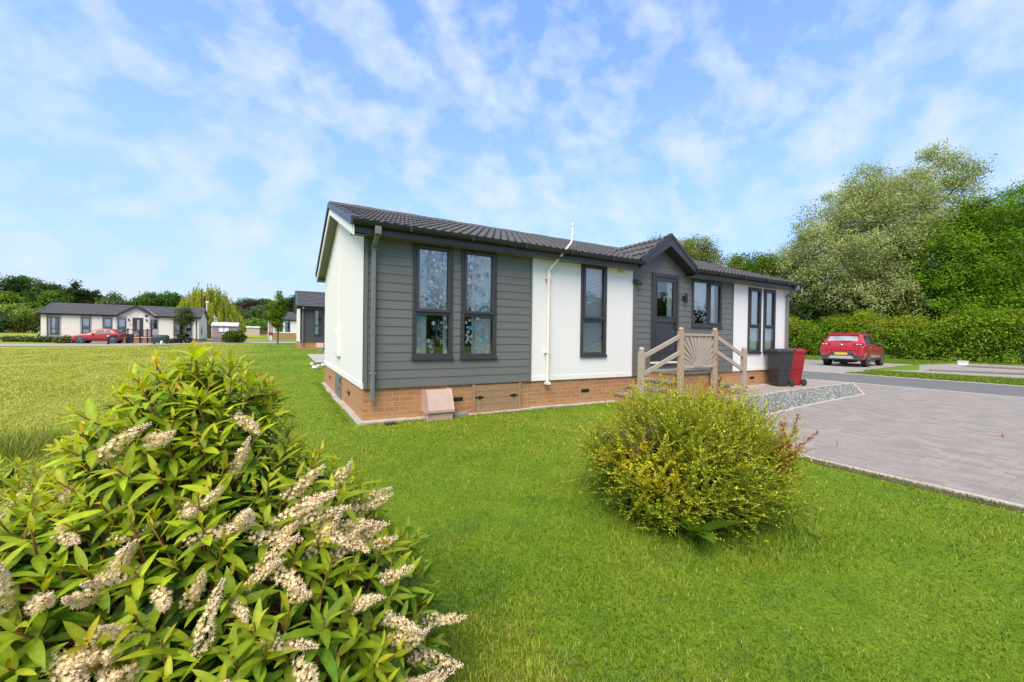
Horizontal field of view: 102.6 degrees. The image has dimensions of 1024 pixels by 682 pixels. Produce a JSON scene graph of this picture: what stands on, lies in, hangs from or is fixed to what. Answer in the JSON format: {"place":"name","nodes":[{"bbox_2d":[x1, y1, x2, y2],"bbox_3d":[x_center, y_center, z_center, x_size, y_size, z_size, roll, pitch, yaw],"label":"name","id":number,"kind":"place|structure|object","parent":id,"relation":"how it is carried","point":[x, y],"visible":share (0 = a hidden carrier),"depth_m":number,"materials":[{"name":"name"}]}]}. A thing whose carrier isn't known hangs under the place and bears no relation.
{"place":"outdoors","nodes":[
{"label":"outdoors","id":0,"kind":"place"},
{"bbox_2d":[151,335,169,343],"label":"covered barbecue","id":1,"kind":"object","parent":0,"point":[160,339],"visible":0.9,"depth_m":41.77,"materials":[{"name":"green fabric"}]},
{"bbox_2d":[0,329,1023,681],"bbox_3d":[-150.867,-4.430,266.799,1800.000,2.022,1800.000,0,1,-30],"label":"ground","id":2,"kind":"structure","parent":0,"point":[834,579],"depth_m":2.50,"materials":[{"name":"plant"}]},
{"bbox_2d":[0,334,26,341],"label":"garden bush","id":3,"kind":"object","parent":2,"relation":"on","point":[11,338],"visible":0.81,"depth_m":42.57,"materials":[{"name":"green plant"}]},
{"bbox_2d":[0,290,29,309],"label":"broadleaf tree","id":4,"kind":"object","parent":2,"relation":"on","point":[7,297],"visible":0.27,"depth_m":83.50,"materials":[{"name":"green plant"}]},
{"bbox_2d":[0,272,29,300],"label":"broadleaf tree","id":5,"kind":"object","parent":2,"relation":"on","point":[9,282],"visible":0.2,"depth_m":99.95,"materials":[{"name":"green plant"}]},
{"bbox_2d":[5,320,34,330],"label":"garden bush","id":6,"kind":"object","parent":2,"relation":"on","point":[19,327],"visible":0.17,"depth_m":65.38,"materials":[{"name":"green plant"}]},
{"bbox_2d":[0,310,40,332],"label":"hedge","id":7,"kind":"object","parent":2,"relation":"on","point":[11,325],"visible":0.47,"depth_m":61.53,"materials":[{"name":"green plant"}]},
{"bbox_2d":[0,303,41,324],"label":"broadleaf tree","id":8,"kind":"object","parent":2,"relation":"on","point":[15,308],"visible":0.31,"depth_m":78.62,"materials":[{"name":"green plant"}]},
{"bbox_2d":[0,274,44,302],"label":"broadleaf tree","id":9,"kind":"object","parent":2,"relation":"on","point":[27,280],"visible":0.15,"depth_m":102.59,"materials":[{"name":"green plant"}]},
{"bbox_2d":[19,335,55,341],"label":"garden bush","id":10,"kind":"object","parent":2,"relation":"on","point":[39,339],"visible":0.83,"depth_m":42.45,"materials":[{"name":"green plant"}]},
{"bbox_2d":[6,289,76,309],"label":"broadleaf tree","id":11,"kind":"object","parent":2,"relation":"on","point":[49,298],"visible":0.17,"depth_m":84.96,"materials":[{"name":"green plant"}]},
{"bbox_2d":[21,280,67,304],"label":"broadleaf tree","id":12,"kind":"object","parent":2,"relation":"on","point":[53,286],"visible":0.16,"depth_m":96.17,"materials":[{"name":"green plant"}]},
{"bbox_2d":[51,334,75,342],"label":"garden bush","id":13,"kind":"object","parent":2,"relation":"on","point":[63,339],"visible":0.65,"depth_m":41.35,"materials":[{"name":"green plant"}]},
{"bbox_2d":[0,423,131,467],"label":"long grass","id":14,"kind":"structure","parent":2,"relation":"on","point":[15,444],"depth_m":4.48,"materials":[{"name":"plant"}]},
{"bbox_2d":[61,279,94,303],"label":"broadleaf tree","id":15,"kind":"object","parent":2,"relation":"on","point":[75,291],"visible":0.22,"depth_m":89.29,"materials":[{"name":"green plant"}]},
{"bbox_2d":[80,289,108,303],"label":"broadleaf tree","id":16,"kind":"object","parent":2,"relation":"on","point":[97,296],"visible":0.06,"depth_m":91.40,"materials":[{"name":"green plant"}]},
{"bbox_2d":[95,290,128,304],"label":"broadleaf tree","id":17,"kind":"object","parent":2,"relation":"on","point":[113,298],"visible":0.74,"depth_m":87.33,"materials":[{"name":"green plant"}]},
{"bbox_2d":[36,301,208,341],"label":"park home","id":18,"kind":"object","parent":2,"relation":"on","point":[62,319],"visible":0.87,"depth_m":46.09,"materials":[{"name":"paint"}]},
{"bbox_2d":[50,317,58,333],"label":"window","id":19,"kind":"structure","parent":18,"relation":"in","point":[53,318],"depth_m":43.28,"materials":[{"name":"grey glass"}]},
{"bbox_2d":[82,318,89,333],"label":"window","id":20,"kind":"structure","parent":18,"relation":"in","point":[85,321],"depth_m":44.48,"materials":[{"name":"grey glass"}]},
{"bbox_2d":[103,318,111,328],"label":"window","id":21,"kind":"structure","parent":18,"relation":"in","point":[106,321],"depth_m":45.35,"materials":[{"name":"grey glass"}]},
{"bbox_2d":[118,319,125,334],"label":"window","id":22,"kind":"structure","parent":18,"relation":"in","point":[121,322],"depth_m":45.96,"materials":[{"name":"grey glass"}]},
{"bbox_2d":[132,318,142,333],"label":"door","id":23,"kind":"structure","parent":18,"relation":"in","point":[137,323],"depth_m":46.54,"materials":[{"name":"paint"}]},
{"bbox_2d":[150,320,156,328],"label":"window","id":24,"kind":"structure","parent":18,"relation":"in","point":[151,324],"depth_m":47.26,"materials":[{"name":"grey glass"}]},
{"bbox_2d":[174,320,183,335],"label":"window","id":25,"kind":"structure","parent":18,"relation":"in","point":[177,330],"depth_m":48.33,"materials":[{"name":"grey glass"}]},
{"bbox_2d":[185,323,191,335],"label":"window","id":26,"kind":"structure","parent":18,"relation":"in","point":[189,326],"depth_m":48.94,"materials":[{"name":"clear glass"}]},
{"bbox_2d":[125,334,133,342],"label":"wheelie bin","id":27,"kind":"object","parent":2,"relation":"on","point":[129,338],"visible":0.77,"depth_m":43.93,"materials":[{"name":"black plastic"}]},
{"bbox_2d":[65,341,205,343],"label":"parking apron","id":28,"kind":"object","parent":2,"relation":"on","point":[118,343],"visible":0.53,"depth_m":42.95,"materials":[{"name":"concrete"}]},
{"bbox_2d":[71,328,124,342],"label":"parked car","id":29,"kind":"object","parent":28,"relation":"on","point":[116,336],"visible":0.97,"depth_m":41.90,"materials":[{"name":"red paint"}]},
{"bbox_2d":[122,338,150,342],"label":"porch steps","id":30,"kind":"structure","parent":28,"relation":"on","point":[143,340],"depth_m":45.58,"materials":[{"name":"orange brick"}]},
{"bbox_2d":[123,328,151,342],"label":"porch railing","id":31,"kind":"object","parent":28,"relation":"on","point":[140,334],"visible":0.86,"depth_m":45.40,"materials":[{"name":"black metal"}]},
{"bbox_2d":[0,341,296,345],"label":"lane","id":32,"kind":"structure","parent":2,"relation":"on","point":[123,344],"depth_m":37.91,"materials":[{"name":"asphalt"}]},
{"bbox_2d":[124,290,190,306],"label":"broadleaf tree","id":33,"kind":"object","parent":2,"relation":"on","point":[170,299],"visible":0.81,"depth_m":90.28,"materials":[{"name":"green plant"}]},
{"bbox_2d":[170,303,197,333],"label":"garden tree","id":34,"kind":"object","parent":2,"relation":"on","point":[185,316],"visible":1,"depth_m":45.76,"materials":[{"name":"green plant"}]},
{"bbox_2d":[174,333,193,342],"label":"garden bush","id":35,"kind":"object","parent":2,"relation":"on","point":[185,338],"visible":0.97,"depth_m":43.79,"materials":[{"name":"green plant"}]},
{"bbox_2d":[177,282,244,337],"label":"willow tree","id":36,"kind":"object","parent":2,"relation":"on","point":[220,308],"visible":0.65,"depth_m":61.23,"materials":[{"name":"green plant"}]},
{"bbox_2d":[211,322,239,341],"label":"garden shed","id":37,"kind":"structure","parent":2,"relation":"on","point":[219,329],"depth_m":45.90,"materials":[{"name":"wood"}]},
{"bbox_2d":[218,327,228,331],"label":"window","id":38,"kind":"structure","parent":37,"relation":"in","point":[220,329],"depth_m":45.91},
{"bbox_2d":[0,340,467,681],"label":"laurel shrub","id":39,"kind":"object","parent":2,"relation":"on","point":[75,586],"visible":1,"depth_m":1.23,"materials":[{"name":"green plant"}]},
{"bbox_2d":[221,330,247,342],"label":"garden bush","id":40,"kind":"object","parent":2,"relation":"on","point":[233,336],"visible":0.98,"depth_m":43.54,"materials":[{"name":"green plant"}]},
{"bbox_2d":[232,297,262,309],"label":"broadleaf tree","id":41,"kind":"object","parent":2,"relation":"on","point":[238,303],"visible":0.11,"depth_m":116.49,"materials":[{"name":"green plant"}]},
{"bbox_2d":[233,302,271,330],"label":"broadleaf tree","id":42,"kind":"object","parent":2,"relation":"on","point":[255,312],"visible":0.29,"depth_m":106.27,"materials":[{"name":"green plant"}]},
{"bbox_2d":[238,300,267,311],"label":"broadleaf tree","id":43,"kind":"object","parent":2,"relation":"on","point":[247,305],"visible":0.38,"depth_m":112.62,"materials":[{"name":"purple plant"}]},
{"bbox_2d":[246,326,260,334],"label":"garden shed","id":44,"kind":"structure","parent":2,"relation":"on","point":[252,330],"depth_m":77.50,"materials":[{"name":"wood"}]},
{"bbox_2d":[242,316,270,331],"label":"broadleaf tree","id":45,"kind":"object","parent":2,"relation":"on","point":[262,324],"visible":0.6,"depth_m":93.76,"materials":[{"name":"green plant"}]},
{"bbox_2d":[260,330,267,334],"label":"board fence","id":46,"kind":"object","parent":2,"relation":"on","point":[263,332],"visible":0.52,"depth_m":84.36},
{"bbox_2d":[255,298,274,307],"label":"broadleaf tree","id":47,"kind":"object","parent":2,"relation":"on","point":[262,300],"visible":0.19,"depth_m":120.80,"materials":[{"name":"green plant"}]},
{"bbox_2d":[263,290,288,344],"bbox_3d":[-23.034,-2.163,39.880,2.446,5.604,2.028,0,1,-30],"label":"young tree","id":48,"kind":"object","parent":2,"relation":"on","point":[276,313],"visible":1,"depth_m":39.74,"materials":[{"name":"green plant"}]},
{"bbox_2d":[266,312,296,338],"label":"park home","id":49,"kind":"object","parent":2,"relation":"on","point":[289,323],"visible":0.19,"depth_m":69.05,"materials":[{"name":"paint"}]},
{"bbox_2d":[285,295,293,311],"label":"broadleaf tree","id":50,"kind":"object","parent":2,"relation":"on","point":[290,305],"visible":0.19,"depth_m":98.70,"materials":[{"name":"green plant"}]},
{"bbox_2d":[293,290,324,349],"bbox_3d":[-10.210,-1.357,32.588,12.480,4.475,6.654,0,1,-30],"label":"park home","id":51,"kind":"object","parent":2,"relation":"on","point":[309,308],"visible":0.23,"depth_m":27.56,"materials":[{"name":"grey wood"}]},
{"bbox_2d":[313,309,322,335],"bbox_3d":[-13.033,-1.242,27.596,0.590,1.775,0.138,0,1,-30],"label":"window","id":52,"kind":"structure","parent":51,"relation":"in","point":[316,325],"depth_m":27.59,"materials":[{"name":"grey glass"}]},
{"bbox_2d":[316,343,323,349],"bbox_3d":[-12.888,0.395,27.490,0.440,0.566,0.352,0,1,-30],"label":"meter cabinet","id":53,"kind":"object","parent":51,"relation":"attached to","point":[319,346],"visible":0.77,"depth_m":27.39,"materials":[{"name":"plastic"}]},
{"bbox_2d":[307,354,324,362],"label":"patio slab","id":54,"kind":"structure","parent":2,"relation":"on","point":[317,358],"depth_m":20.13,"materials":[{"name":"concrete"}]},
{"bbox_2d":[452,411,468,417],"bbox_3d":[-0.891,1.247,6.871,0.300,0.105,0.160,0,1,-30],"label":"concrete block","id":55,"kind":"object","parent":2,"relation":"on","point":[460,414],"depth_m":6.83,"materials":[{"name":"concrete"}]},
{"bbox_2d":[322,382,770,425],"bbox_3d":[1.548,1.242,11.767,12.342,0.225,6.082,0,1,-30],"label":"footing","id":56,"kind":"object","parent":2,"relation":"on","point":[358,421],"visible":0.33,"depth_m":7.46,"materials":[{"name":"concrete"}]},
{"bbox_2d":[315,201,805,420],"bbox_3d":[1.552,-0.680,11.678,12.480,4.471,6.570,0,1,-30],"label":"park home","id":57,"kind":"object","parent":56,"relation":"on","point":[475,318],"visible":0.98,"depth_m":7.83,"materials":[{"name":"grey wood"}]},
{"bbox_2d":[335,372,341,399],"bbox_3d":[-3.695,0.936,8.686,0.080,0.510,0.940,0,1,-30],"label":"plinth door","id":58,"kind":"structure","parent":57,"relation":"in","point":[338,378],"depth_m":8.61,"materials":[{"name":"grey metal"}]},
{"bbox_2d":[411,243,453,359],"bbox_3d":[-1.315,-0.639,6.774,0.720,1.895,0.155,0,1,-30],"label":"window","id":59,"kind":"structure","parent":57,"relation":"in","point":[421,259],"depth_m":6.75,"materials":[{"name":"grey glass"}]},
{"bbox_2d":[421,387,454,421],"bbox_3d":[-1.201,1.064,6.651,0.440,0.566,0.352,0,1,-30],"label":"meter cabinet","id":60,"kind":"object","parent":57,"relation":"attached to","point":[436,404],"visible":0.78,"depth_m":6.56,"materials":[{"name":"plastic"}]},
{"bbox_2d":[460,249,496,359],"bbox_3d":[-0.594,-0.633,7.186,0.720,1.905,0.155,0,1,-30],"label":"window","id":61,"kind":"structure","parent":57,"relation":"in","point":[483,313],"depth_m":7.21,"materials":[{"name":"grey glass"}]},
{"bbox_2d":[580,264,607,357],"bbox_3d":[1.663,-0.624,8.477,0.720,1.915,0.162,0,1,-30],"label":"window","id":62,"kind":"structure","parent":57,"relation":"in","point":[587,338],"depth_m":8.49,"materials":[{"name":"grey glass"}]},
{"bbox_2d":[633,279,641,284],"bbox_3d":[2.747,-1.289,8.961,0.190,0.151,0.119,1,1,29],"label":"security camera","id":63,"kind":"object","parent":57,"relation":"attached to","point":[637,282],"visible":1,"depth_m":8.93,"materials":[{"name":"black plastic"}]},
{"bbox_2d":[650,273,678,363],"bbox_3d":[3.535,-0.511,9.512,0.920,2.057,0.169,0,1,-30],"label":"door","id":64,"kind":"structure","parent":57,"relation":"in","point":[663,329],"depth_m":9.50,"materials":[{"name":"paint"}]},
{"bbox_2d":[682,293,687,302],"bbox_3d":[4.125,-1.019,9.757,0.072,0.220,0.114,0,1,-30],"label":"wall lamp","id":65,"kind":"object","parent":57,"relation":"attached to","point":[685,298],"visible":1,"depth_m":9.71,"materials":[{"name":"black metal"}]},
{"bbox_2d":[691,279,722,327],"bbox_3d":[4.843,-0.917,10.334,1.220,1.175,0.246,0,1,-30],"label":"window","id":66,"kind":"structure","parent":57,"relation":"in","point":[703,291],"depth_m":10.26,"materials":[{"name":"grey glass"}]},
{"bbox_2d":[747,287,761,353],"bbox_3d":[6.659,-0.554,11.312,0.650,1.810,0.135,0,1,-30],"label":"window","id":67,"kind":"structure","parent":57,"relation":"in","point":[754,294],"depth_m":11.36,"materials":[{"name":"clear glass"}]},
{"bbox_2d":[762,289,775,352],"bbox_3d":[7.293,-0.556,11.674,0.630,1.795,0.135,0,1,-30],"label":"window","id":68,"kind":"structure","parent":57,"relation":"in","point":[769,300],"depth_m":11.74,"materials":[{"name":"clear glass"}]},
{"bbox_2d":[314,383,1023,593],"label":"stray grass","id":69,"kind":"structure","parent":2,"relation":"on","point":[796,527],"depth_m":2.87,"materials":[{"name":"plant"}]},
{"bbox_2d":[614,368,739,404],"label":"brick steps","id":70,"kind":"structure","parent":2,"relation":"on","point":[693,376],"depth_m":8.79,"materials":[{"name":"brick"}]},
{"bbox_2d":[647,232,728,266],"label":"broadleaf tree","id":71,"kind":"object","parent":2,"relation":"on","point":[704,253],"visible":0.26,"depth_m":50.76,"materials":[{"name":"green plant"}]},
{"bbox_2d":[637,327,746,401],"bbox_3d":[3.932,0.564,8.700,3.448,1.710,0.105,0,1,-30],"label":"step railing","id":72,"kind":"object","parent":2,"relation":"on","point":[700,352],"visible":0.98,"depth_m":8.64,"materials":[{"name":"wood"}]},
{"bbox_2d":[559,372,830,552],"bbox_3d":[1.363,0.793,3.299,1.990,1.099,1.903,0,1,-30],"label":"honeysuckle shrub","id":73,"kind":"object","parent":2,"relation":"on","point":[701,438],"visible":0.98,"depth_m":2.91,"materials":[{"name":"green plant"}]},
{"bbox_2d":[662,505,748,544],"bbox_3d":[1.211,1.205,2.690,0.418,0.151,0.543,0,1,-30],"label":"dock plant","id":74,"kind":"object","parent":2,"relation":"on","point":[711,526],"visible":0.82,"depth_m":2.64,"materials":[{"name":"green plant"}]},
{"bbox_2d":[699,352,722,399],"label":"dock plant","id":75,"kind":"object","parent":2,"relation":"on","point":[719,379],"visible":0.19,"depth_m":3.98,"materials":[{"name":"green plant"}]},
{"bbox_2d":[706,384,747,477],"bbox_3d":[1.933,0.874,3.722,0.293,0.935,0.618,1,1,36],"label":"dock plant","id":76,"kind":"object","parent":2,"relation":"on","point":[728,403],"visible":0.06,"depth_m":3.81,"materials":[{"name":"green plant"}]},
{"bbox_2d":[728,476,798,510],"bbox_3d":[1.847,1.180,3.065,0.392,0.219,0.442,1,1,15],"label":"dock plant","id":77,"kind":"object","parent":2,"relation":"on","point":[775,506],"visible":0.2,"depth_m":2.96,"materials":[{"name":"green plant"}]},
{"bbox_2d":[718,249,813,304],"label":"broadleaf tree","id":78,"kind":"object","parent":2,"relation":"on","point":[764,265],"visible":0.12,"depth_m":44.47,"materials":[{"name":"green plant"}]},
{"bbox_2d":[725,383,851,400],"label":"path kerb","id":79,"kind":"structure","parent":2,"relation":"on","point":[794,389],"depth_m":10.42,"materials":[{"name":"concrete"}]},
{"bbox_2d":[769,414,818,474],"bbox_3d":[2.040,0.942,3.052,0.282,0.816,0.450,0,1,-30],"label":"dock plant","id":80,"kind":"object","parent":2,"relation":"on","point":[789,445],"visible":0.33,"depth_m":3.00,"materials":[{"name":"brown plant"}]},
{"bbox_2d":[734,383,860,413],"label":"gravel","id":81,"kind":"structure","parent":2,"relation":"on","point":[851,390],"depth_m":9.21,"materials":[{"name":"gravel"}]},
{"bbox_2d":[761,383,864,415],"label":"gravel kerb","id":82,"kind":"structure","parent":2,"relation":"on","point":[861,391],"depth_m":8.36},
{"bbox_2d":[789,280,850,353],"bbox_3d":[28.876,-2.155,41.057,9.877,7.431,7.862,0,1,-30],"label":"understorey bush","id":83,"kind":"object","parent":2,"relation":"on","point":[816,312],"visible":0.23,"depth_m":38.82,"materials":[{"name":"green plant"}]},
{"bbox_2d":[803,361,911,372],"bbox_3d":[17.056,1.278,21.212,12.190,0.001,5.150,0,1,-30],"label":"parking bay","id":84,"kind":"object","parent":2,"relation":"on","point":[837,367],"visible":0.5,"depth_m":20.25,"materials":[{"name":"concrete"}]},
{"bbox_2d":[820,332,883,366],"bbox_3d":[18.198,0.444,21.818,4.400,1.812,2.199,0,1,-37],"label":"parked car","id":85,"kind":"object","parent":84,"relation":"on","point":[864,348],"visible":1,"depth_m":20.62,"materials":[{"name":"red paint"}]},
{"bbox_2d":[833,277,918,345],"bbox_3d":[35.156,-2.370,40.916,9.348,8.041,7.828,0,1,-30],"label":"understorey bush","id":86,"kind":"object","parent":2,"relation":"on","point":[860,304],"visible":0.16,"depth_m":38.85,"materials":[{"name":"green plant"}]},
{"bbox_2d":[769,137,998,328],"bbox_3d":[36.750,-9.343,42.080,20.796,22.017,14.346,0,1,-30],"label":"tree","id":87,"kind":"object","parent":2,"relation":"on","point":[866,256],"visible":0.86,"depth_m":39.61,"materials":[{"name":"green plant"}]},
{"bbox_2d":[786,452,1023,508],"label":"driveway edging","id":88,"kind":"object","parent":2,"relation":"on","point":[1007,503],"visible":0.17,"depth_m":3.83,"materials":[{"name":"concrete"}]},
{"bbox_2d":[788,303,1023,363],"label":"hedge","id":89,"kind":"object","parent":2,"relation":"on","point":[942,331],"visible":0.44,"depth_m":29.31,"materials":[{"name":"green plant"}]},
{"bbox_2d":[797,457,1023,512],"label":"earth margin","id":90,"kind":"object","parent":2,"relation":"on","point":[942,492],"visible":0.33,"depth_m":3.83,"materials":[{"name":"soil"}]},
{"bbox_2d":[803,370,1020,385],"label":"road kerb","id":91,"kind":"structure","parent":2,"relation":"on","point":[914,378],"depth_m":14.19,"materials":[{"name":"concrete"}]},
{"bbox_2d":[802,378,1023,397],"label":"road edging","id":92,"kind":"object","parent":2,"relation":"on","point":[918,388],"visible":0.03,"depth_m":11.12,"materials":[{"name":"concrete"}]},
{"bbox_2d":[805,355,1023,385],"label":"verge grass","id":93,"kind":"structure","parent":2,"relation":"on","point":[985,379],"depth_m":15.55,"materials":[{"name":"plant"}]},
{"bbox_2d":[895,288,964,352],"bbox_3d":[41.313,-2.232,40.789,9.812,7.942,7.816,0,1,-30],"label":"understorey bush","id":94,"kind":"object","parent":2,"relation":"on","point":[932,316],"visible":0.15,"depth_m":38.27,"materials":[{"name":"green plant"}]},
{"bbox_2d":[875,186,1023,342],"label":"sycamore tree","id":95,"kind":"object","parent":2,"relation":"on","point":[994,278],"visible":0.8,"depth_m":36.54,"materials":[{"name":"green plant"}]},
{"bbox_2d":[880,364,1023,377],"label":"paved pad","id":96,"kind":"object","parent":2,"relation":"on","point":[922,368],"visible":0.7,"depth_m":19.60,"materials":[{"name":"concrete"}]},
{"bbox_2d":[925,370,1023,374],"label":"earth strip","id":97,"kind":"object","parent":96,"relation":"on","point":[979,372],"visible":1,"depth_m":17.57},
{"bbox_2d":[930,369,1023,373],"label":"slab edge","id":98,"kind":"object","parent":97,"relation":"on","point":[978,371],"visible":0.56,"depth_m":17.83,"materials":[{"name":"concrete"}]},
{"bbox_2d":[966,365,1023,368],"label":"slab rim","id":99,"kind":"object","parent":96,"relation":"on","point":[995,367],"visible":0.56,"depth_m":21.20,"materials":[{"name":"concrete"}]},
{"bbox_2d":[953,294,1023,355],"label":"understorey bush","id":100,"kind":"object","parent":2,"relation":"on","point":[1006,314],"visible":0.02,"depth_m":40.52,"materials":[{"name":"green plant"}]},
{"bbox_2d":[983,174,1023,309],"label":"sycamore tree","id":101,"kind":"object","parent":2,"relation":"on","point":[1020,190],"visible":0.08,"depth_m":44.32,"materials":[{"name":"green plant"}]},
{"bbox_2d":[0,0,1023,343],"label":"sky","id":102,"kind":"structure","parent":0,"point":[173,146],"materials":[{"name":"blue"}]},
{"bbox_2d":[720,379,847,398],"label":"path","id":103,"kind":"structure","parent":0,"point":[775,388],"depth_m":11.05,"materials":[{"name":"concrete"}]},
{"bbox_2d":[765,348,795,386],"bbox_3d":[7.372,0.722,11.267,0.571,1.024,0.491,1,1,-10],"label":"wheelie bin","id":104,"kind":"object","parent":103,"relation":"on","point":[780,364],"visible":1,"depth_m":11.09,"materials":[{"name":"black plastic"}]},
{"bbox_2d":[784,348,808,385],"bbox_3d":[7.946,0.727,11.586,0.571,1.024,0.492,1,1,10],"label":"wheelie bin","id":105,"kind":"object","parent":103,"relation":"on","point":[797,365],"visible":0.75,"depth_m":11.38,"materials":[{"name":"red plastic"}]},
{"bbox_2d":[752,383,1023,504],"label":"driveway","id":106,"kind":"structure","parent":0,"point":[954,440],"depth_m":5.75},
{"bbox_2d":[802,371,1023,396],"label":"road","id":107,"kind":"structure","parent":0,"point":[1007,390],"depth_m":12.52,"materials":[{"name":"asphalt"}]},
{"bbox_2d":[957,361,968,364],"bbox_3d":[26.320,1.278,23.934,0.960,0.230,0.440,0,1,-40],"label":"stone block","id":108,"kind":"object","parent":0,"point":[962,362],"visible":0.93,"depth_m":23.65,"materials":[{"name":"stone"}]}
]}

